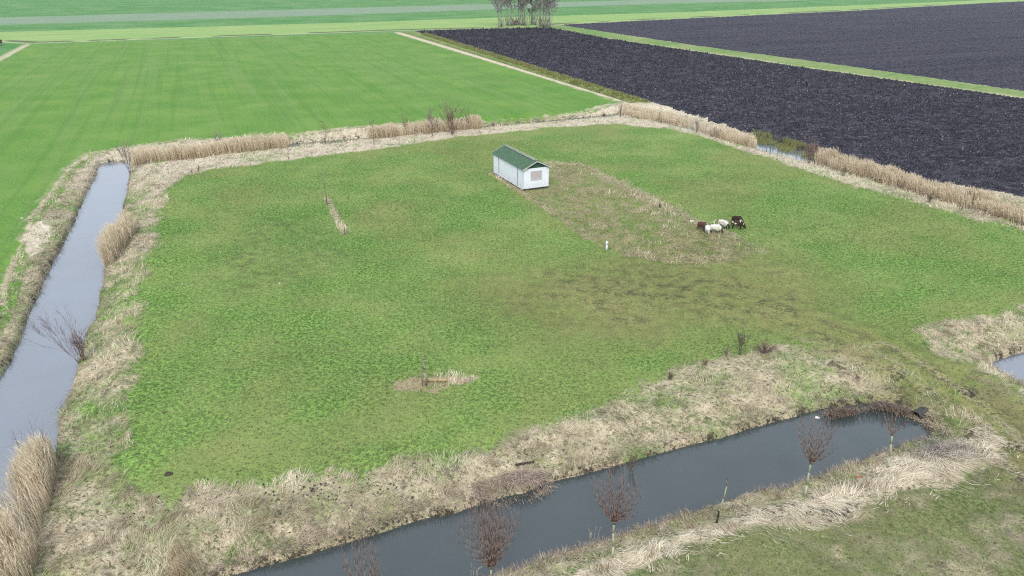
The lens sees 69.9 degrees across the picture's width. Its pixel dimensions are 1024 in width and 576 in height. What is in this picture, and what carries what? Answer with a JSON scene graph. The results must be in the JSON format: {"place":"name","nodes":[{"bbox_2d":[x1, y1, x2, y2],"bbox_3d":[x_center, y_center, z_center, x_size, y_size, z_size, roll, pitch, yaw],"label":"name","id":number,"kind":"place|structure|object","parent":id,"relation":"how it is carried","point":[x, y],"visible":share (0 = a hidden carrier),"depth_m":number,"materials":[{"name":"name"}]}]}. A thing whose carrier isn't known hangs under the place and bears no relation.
{"place":"outdoors","nodes":[
{"label":"outdoors","id":0,"kind":"place"},
{"bbox_2d":[0,161,130,540],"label":"ditch water","id":1,"kind":"structure","parent":0,"point":[36,379],"depth_m":55.23,"materials":[{"name":"grey liquid"}]},
{"bbox_2d":[0,431,57,575],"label":"reed bed","id":2,"kind":"object","parent":1,"relation":"in","point":[34,467],"visible":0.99,"depth_m":35.56,"materials":[{"name":"beige plant"}]},
{"bbox_2d":[9,414,50,448],"bbox_3d":[-25.853,8.337,39.428,2.359,3.020,1.948,19,30,36],"label":"bare shrub","id":3,"kind":"object","parent":1,"relation":"on","point":[25,437],"visible":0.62,"depth_m":39.04,"materials":[{"name":"plant"}]},
{"bbox_2d":[0,33,620,298],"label":"grass field","id":4,"kind":"structure","parent":0,"point":[63,106],"depth_m":149.36,"materials":[{"name":"green plant"}]},
{"bbox_2d":[165,114,623,160],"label":"ditch water","id":5,"kind":"structure","parent":0,"point":[310,143],"depth_m":125.90,"materials":[{"name":"grey liquid"}]},
{"bbox_2d":[208,130,223,141],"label":"bare shrub","id":6,"kind":"object","parent":5,"relation":"on","point":[217,137],"visible":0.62,"depth_m":105.27,"materials":[{"name":"brown plant"}]},
{"bbox_2d":[0,0,1021,58],"bbox_3d":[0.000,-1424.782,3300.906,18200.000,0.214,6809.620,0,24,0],"label":"distant field","id":7,"kind":"structure","parent":0,"point":[33,15],"depth_m":430.43,"materials":[{"name":"green plant"}]},
{"bbox_2d":[0,87,1023,575],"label":"ditch bank","id":8,"kind":"structure","parent":0,"point":[702,401],"depth_m":42.37,"materials":[{"name":"beige plant"}]},
{"bbox_2d":[14,303,89,362],"bbox_3d":[-30.151,2.849,48.439,4.196,4.953,2.829,-17,29,-33],"label":"bare shrub","id":9,"kind":"object","parent":8,"relation":"on","point":[48,329],"visible":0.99,"depth_m":48.46,"materials":[{"name":"brown plant"}]},
{"bbox_2d":[67,330,89,359],"bbox_3d":[-28.999,3.766,49.172,1.298,2.587,1.156,-7,25,-15],"label":"bare shrub","id":10,"kind":"object","parent":8,"relation":"on","point":[80,347],"visible":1,"depth_m":49.16,"materials":[{"name":"brown plant"}]},
{"bbox_2d":[89,209,137,268],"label":"reed bed","id":11,"kind":"object","parent":8,"relation":"on","point":[114,241],"visible":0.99,"depth_m":67.95,"materials":[{"name":"beige plant"}]},
{"bbox_2d":[115,132,138,173],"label":"bare shrub","id":12,"kind":"object","parent":8,"relation":"on","point":[126,156],"visible":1,"depth_m":93.94,"materials":[{"name":"brown plant"}]},
{"bbox_2d":[163,539,204,575],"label":"reed bed","id":13,"kind":"object","parent":8,"relation":"on","point":[178,569],"visible":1,"depth_m":32.44,"materials":[{"name":"beige plant"}]},
{"bbox_2d":[130,131,289,165],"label":"reed bed","id":14,"kind":"object","parent":8,"relation":"on","point":[235,144],"visible":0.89,"depth_m":101.38,"materials":[{"name":"beige plant"}]},
{"bbox_2d":[122,244,473,532],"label":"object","id":15,"kind":"object","parent":8,"relation":"on","point":[303,494],"visible":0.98,"depth_m":36.48,"materials":[{"name":"plant"}]},
{"bbox_2d":[340,516,380,575],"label":"pollard willow","id":16,"kind":"object","parent":8,"relation":"on","point":[370,571],"visible":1,"depth_m":27.56,"materials":[{"name":"brown plant"}]},
{"bbox_2d":[398,103,415,134],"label":"bare shrub","id":17,"kind":"object","parent":8,"relation":"on","point":[404,125],"visible":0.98,"depth_m":113.32,"materials":[{"name":"brown plant"}]},
{"bbox_2d":[366,114,482,138],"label":"reed bed","id":18,"kind":"object","parent":8,"relation":"on","point":[391,130],"visible":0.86,"depth_m":114.82,"materials":[{"name":"beige plant"}]},
{"bbox_2d":[425,108,439,136],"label":"bare tree","id":19,"kind":"object","parent":8,"relation":"on","point":[428,117],"visible":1,"depth_m":111.49,"materials":[{"name":"brown plant"}]},
{"bbox_2d":[438,94,464,134],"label":"bare shrub","id":20,"kind":"object","parent":8,"relation":"on","point":[451,112],"visible":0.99,"depth_m":112.75,"materials":[{"name":"brown plant"}]},
{"bbox_2d":[464,105,475,125],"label":"bare shrub","id":21,"kind":"object","parent":8,"relation":"on","point":[466,115],"visible":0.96,"depth_m":117.62,"materials":[{"name":"brown plant"}]},
{"bbox_2d":[452,482,518,575],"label":"pollard willow","id":22,"kind":"object","parent":8,"relation":"on","point":[490,562],"visible":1,"depth_m":29.47,"materials":[{"name":"brown plant"}]},
{"bbox_2d":[1,130,1023,575],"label":"bank fringe","id":23,"kind":"object","parent":8,"relation":"on","point":[665,520],"visible":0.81,"depth_m":37.44,"materials":[{"name":"brown plant"}]},
{"bbox_2d":[469,465,558,509],"bbox_3d":[0.156,10.229,37.861,4.975,1.136,2.560,-6,24,-14],"label":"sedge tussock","id":24,"kind":"object","parent":8,"relation":"on","point":[524,478],"visible":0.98,"depth_m":37.82,"materials":[{"name":"beige plant"}]},
{"bbox_2d":[515,461,533,465],"bbox_3d":[0.677,9.325,38.981,1.030,0.080,0.120,-6,25,-14],"label":"plank","id":25,"kind":"object","parent":8,"relation":"on","point":[523,463],"visible":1,"depth_m":38.93,"materials":[{"name":"brown wood"}]},
{"bbox_2d":[591,456,644,557],"bbox_3d":[4.498,9.743,31.861,2.341,5.488,2.356,0,24,0],"label":"pollard willow","id":26,"kind":"object","parent":8,"relation":"on","point":[615,518],"visible":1,"depth_m":31.68,"materials":[{"name":"brown plant"}]},
{"bbox_2d":[716,474,727,522],"bbox_3d":[9.844,9.846,34.285,0.290,2.874,0.109,4,24,9],"label":"staked sapling","id":27,"kind":"object","parent":8,"relation":"on","point":[722,501],"visible":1,"depth_m":34.35,"materials":[{"name":"brown plant"}]},
{"bbox_2d":[734,330,751,354],"bbox_3d":[15.457,3.631,48.999,1.142,2.034,1.024,14,27,29],"label":"bare shrub","id":28,"kind":"object","parent":8,"relation":"on","point":[740,340],"visible":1,"depth_m":48.98,"materials":[{"name":"brown plant"}]},
{"bbox_2d":[752,339,777,353],"bbox_3d":[17.026,4.025,49.255,1.994,1.104,1.821,0,24,0],"label":"bramble","id":29,"kind":"object","parent":8,"relation":"on","point":[764,347],"visible":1,"depth_m":49.45,"materials":[{"name":"brown plant"}]},
{"bbox_2d":[548,415,1022,575],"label":"mown reeds","id":30,"kind":"object","parent":8,"relation":"on","point":[885,478],"visible":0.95,"depth_m":36.70,"materials":[{"name":"plant"}]},
{"bbox_2d":[799,134,826,162],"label":"bare shrub","id":31,"kind":"object","parent":8,"relation":"on","point":[810,151],"visible":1,"depth_m":97.75,"materials":[{"name":"brown plant"}]},
{"bbox_2d":[796,412,844,496],"bbox_3d":[14.693,8.140,36.026,2.050,5.249,2.421,0,24,0],"label":"pollard willow","id":32,"kind":"object","parent":8,"relation":"on","point":[811,458],"visible":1,"depth_m":35.66,"materials":[{"name":"brown plant"}]},
{"bbox_2d":[881,405,910,467],"bbox_3d":[19.602,7.778,38.144,1.213,3.971,1.308,0,24,0],"label":"pollard willow","id":33,"kind":"object","parent":8,"relation":"on","point":[892,433],"visible":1,"depth_m":37.93,"materials":[{"name":"brown plant"}]},
{"bbox_2d":[910,407,928,419],"bbox_3d":[24.664,7.654,44.290,1.000,0.720,0.720,-14,27,-29],"label":"culvert pipe","id":34,"kind":"object","parent":8,"relation":"on","point":[921,411],"visible":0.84,"depth_m":44.04,"materials":[{"name":"concrete"}]},
{"bbox_2d":[901,412,954,434],"bbox_3d":[24.588,7.894,43.254,1.564,0.923,3.626,-7,25,-16],"label":"straw overhang","id":35,"kind":"object","parent":8,"relation":"on","point":[917,417],"visible":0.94,"depth_m":43.31,"materials":[{"name":"beige plant"}]},
{"bbox_2d":[899,425,998,466],"bbox_3d":[24.077,8.659,40.032,5.663,0.934,4.132,0,24,0],"label":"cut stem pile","id":36,"kind":"object","parent":8,"relation":"on","point":[936,449],"visible":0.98,"depth_m":39.80,"materials":[{"name":"beige plant"}]},
{"bbox_2d":[0,0,1023,43],"bbox_3d":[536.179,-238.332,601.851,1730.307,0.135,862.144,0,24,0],"label":"rough grassland","id":37,"kind":"structure","parent":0,"point":[52,36],"depth_m":316.85,"materials":[{"name":"green plant"}]},
{"bbox_2d":[488,0,512,26],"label":"bare tree","id":38,"kind":"object","parent":37,"relation":"on","point":[500,7],"visible":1,"depth_m":311.62,"materials":[{"name":"grey plant"}]},
{"bbox_2d":[501,0,514,25],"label":"bare tree","id":39,"kind":"object","parent":37,"relation":"on","point":[507,23],"visible":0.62,"depth_m":319.88,"materials":[{"name":"grey plant"}]},
{"bbox_2d":[508,0,519,25],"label":"bare tree","id":40,"kind":"object","parent":37,"relation":"on","point":[510,3],"visible":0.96,"depth_m":316.83,"materials":[{"name":"grey plant"}]},
{"bbox_2d":[512,18,520,24],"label":"branch pile","id":41,"kind":"object","parent":37,"relation":"on","point":[514,23],"visible":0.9,"depth_m":323.64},
{"bbox_2d":[513,0,531,24],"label":"bare tree","id":42,"kind":"object","parent":37,"relation":"on","point":[519,19],"visible":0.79,"depth_m":321.44,"materials":[{"name":"grey plant"}]},
{"bbox_2d":[518,0,526,24],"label":"bare tree","id":43,"kind":"object","parent":37,"relation":"on","point":[522,23],"visible":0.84,"depth_m":321.25,"materials":[{"name":"grey plant"}]},
{"bbox_2d":[520,0,530,25],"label":"bare tree","id":44,"kind":"object","parent":37,"relation":"on","point":[522,6],"visible":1,"depth_m":318.44,"materials":[{"name":"plant"}]},
{"bbox_2d":[526,0,536,24],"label":"bare tree","id":45,"kind":"object","parent":37,"relation":"on","point":[531,10],"visible":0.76,"depth_m":324.70,"materials":[{"name":"plant"}]},
{"bbox_2d":[532,0,538,24],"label":"bare tree","id":46,"kind":"object","parent":37,"relation":"on","point":[535,12],"visible":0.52,"depth_m":323.53,"materials":[{"name":"grey plant"}]},
{"bbox_2d":[530,0,542,26],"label":"bare tree","id":47,"kind":"object","parent":37,"relation":"on","point":[539,16],"visible":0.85,"depth_m":313.45,"materials":[{"name":"grey plant"}]},
{"bbox_2d":[536,0,548,26],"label":"bare tree","id":48,"kind":"object","parent":37,"relation":"on","point":[540,7],"visible":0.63,"depth_m":312.03,"materials":[{"name":"grey plant"}]},
{"bbox_2d":[538,0,557,26],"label":"bare tree","id":49,"kind":"object","parent":37,"relation":"on","point":[546,23],"visible":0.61,"depth_m":310.89,"materials":[{"name":"grey plant"}]},
{"bbox_2d":[541,0,559,27],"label":"bare tree","id":50,"kind":"object","parent":37,"relation":"on","point":[550,6],"visible":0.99,"depth_m":307.41,"materials":[{"name":"grey plant"}]},
{"bbox_2d":[395,31,653,102],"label":"field margin","id":51,"kind":"object","parent":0,"point":[421,37],"visible":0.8,"depth_m":201.94,"materials":[{"name":"beige plant"}]},
{"bbox_2d":[422,32,651,102],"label":"sedge bed","id":52,"kind":"object","parent":51,"relation":"on","point":[574,81],"visible":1,"depth_m":180.73,"materials":[{"name":"green plant"}]},
{"bbox_2d":[116,124,1023,575],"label":"pasture","id":53,"kind":"structure","parent":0,"point":[582,324],"depth_m":58.82,"materials":[{"name":"green plant"}]},
{"bbox_2d":[164,471,172,475],"bbox_3d":[-17.727,9.565,37.782,0.372,0.129,0.405,21,31,39],"label":"molehill","id":54,"kind":"object","parent":53,"relation":"on","point":[167,473],"visible":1,"depth_m":37.72,"materials":[{"name":"soil"}]},
{"bbox_2d":[420,353,426,386],"bbox_3d":[-5.438,5.074,45.323,0.387,2.460,0.365,15,28,31],"label":"staked sapling","id":55,"kind":"object","parent":53,"relation":"on","point":[425,376],"visible":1,"depth_m":45.34,"materials":[{"name":"brown plant"}]},
{"bbox_2d":[424,378,447,381],"bbox_3d":[-4.787,5.790,46.136,1.478,0.247,0.260,1,24,3],"label":"log","id":56,"kind":"object","parent":53,"relation":"on","point":[436,379],"visible":1,"depth_m":46.04,"materials":[{"name":"beige wood"}]},
{"bbox_2d":[491,144,551,190],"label":"cabin","id":57,"kind":"object","parent":53,"relation":"on","point":[519,169],"visible":1,"depth_m":86.15,"materials":[{"name":"white paint"}]},
{"bbox_2d":[531,170,541,180],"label":"window","id":58,"kind":"structure","parent":57,"relation":"in","point":[537,175],"depth_m":85.18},
{"bbox_2d":[697,222,706,230],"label":"sheep","id":59,"kind":"object","parent":53,"relation":"on","point":[702,224],"visible":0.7,"depth_m":72.34},
{"bbox_2d":[705,225,710,234],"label":"sheep","id":60,"kind":"object","parent":53,"relation":"on","point":[707,228],"visible":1,"depth_m":71.18},
{"bbox_2d":[710,224,722,233],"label":"sheep","id":61,"kind":"object","parent":53,"relation":"on","point":[718,227],"visible":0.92,"depth_m":71.57},
{"bbox_2d":[718,219,729,228],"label":"sheep","id":62,"kind":"object","parent":53,"relation":"on","point":[724,223],"visible":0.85,"depth_m":72.80},
{"bbox_2d":[731,216,743,221],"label":"sheep","id":63,"kind":"object","parent":53,"relation":"on","point":[736,218],"visible":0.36,"depth_m":73.89},
{"bbox_2d":[731,219,745,228],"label":"sheep","id":64,"kind":"object","parent":53,"relation":"on","point":[740,222],"visible":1,"depth_m":72.65},
{"bbox_2d":[231,401,931,575],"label":"ditch water","id":65,"kind":"structure","parent":0,"point":[571,512],"depth_m":37.50,"materials":[{"name":"grey liquid"}]},
{"bbox_2d":[629,449,637,469],"bbox_3d":[6.491,9.182,39.425,0.829,1.465,0.532,20,30,37],"label":"bare shrub","id":66,"kind":"object","parent":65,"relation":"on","point":[632,460],"visible":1,"depth_m":39.43,"materials":[{"name":"brown plant"}]},
{"bbox_2d":[820,397,913,420],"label":"broken reeds","id":67,"kind":"object","parent":65,"relation":"in","point":[848,411],"visible":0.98,"depth_m":44.45,"materials":[{"name":"brown plant"}]},
{"bbox_2d":[415,26,1023,196],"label":"ploughed field","id":68,"kind":"structure","parent":0,"point":[948,178],"depth_m":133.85,"materials":[{"name":"soil"}]},
{"bbox_2d":[554,25,1023,97],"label":"grass strip","id":69,"kind":"object","parent":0,"point":[879,74],"depth_m":194.76,"materials":[{"name":"green plant"}]},
{"bbox_2d":[564,1,1023,90],"bbox_3d":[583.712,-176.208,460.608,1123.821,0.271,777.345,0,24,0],"label":"ploughed field","id":70,"kind":"structure","parent":0,"point":[980,44],"depth_m":272.22,"materials":[{"name":"soil"}]},
{"bbox_2d":[644,118,972,208],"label":"ditch water","id":71,"kind":"structure","parent":0,"point":[762,146],"depth_m":107.59,"materials":[{"name":"grey liquid"}]},
{"bbox_2d":[620,101,714,135],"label":"reed bed","id":72,"kind":"object","parent":71,"relation":"in","point":[647,114],"visible":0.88,"depth_m":127.91,"materials":[{"name":"beige plant"}]},
{"bbox_2d":[712,124,756,147],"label":"reed bed","id":73,"kind":"object","parent":71,"relation":"in","point":[740,138],"visible":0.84,"depth_m":110.80,"materials":[{"name":"beige plant"}]},
{"bbox_2d":[751,128,826,162],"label":"sedge bed","id":74,"kind":"object","parent":71,"relation":"on","point":[769,141],"visible":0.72,"depth_m":110.32,"materials":[{"name":"green plant"}]},
{"bbox_2d":[814,146,1023,225],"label":"reed bed","id":75,"kind":"object","parent":71,"relation":"in","point":[893,176],"visible":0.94,"depth_m":86.69,"materials":[{"name":"beige plant"}]},
{"bbox_2d":[625,383,1023,575],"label":"meadow","id":76,"kind":"structure","parent":0,"point":[1004,555],"depth_m":33.50,"materials":[{"name":"plant"}]},
{"bbox_2d":[992,352,1023,382],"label":"ditch water","id":77,"kind":"structure","parent":0,"point":[1014,363],"depth_m":50.10,"materials":[{"name":"grey liquid"}]}
]}

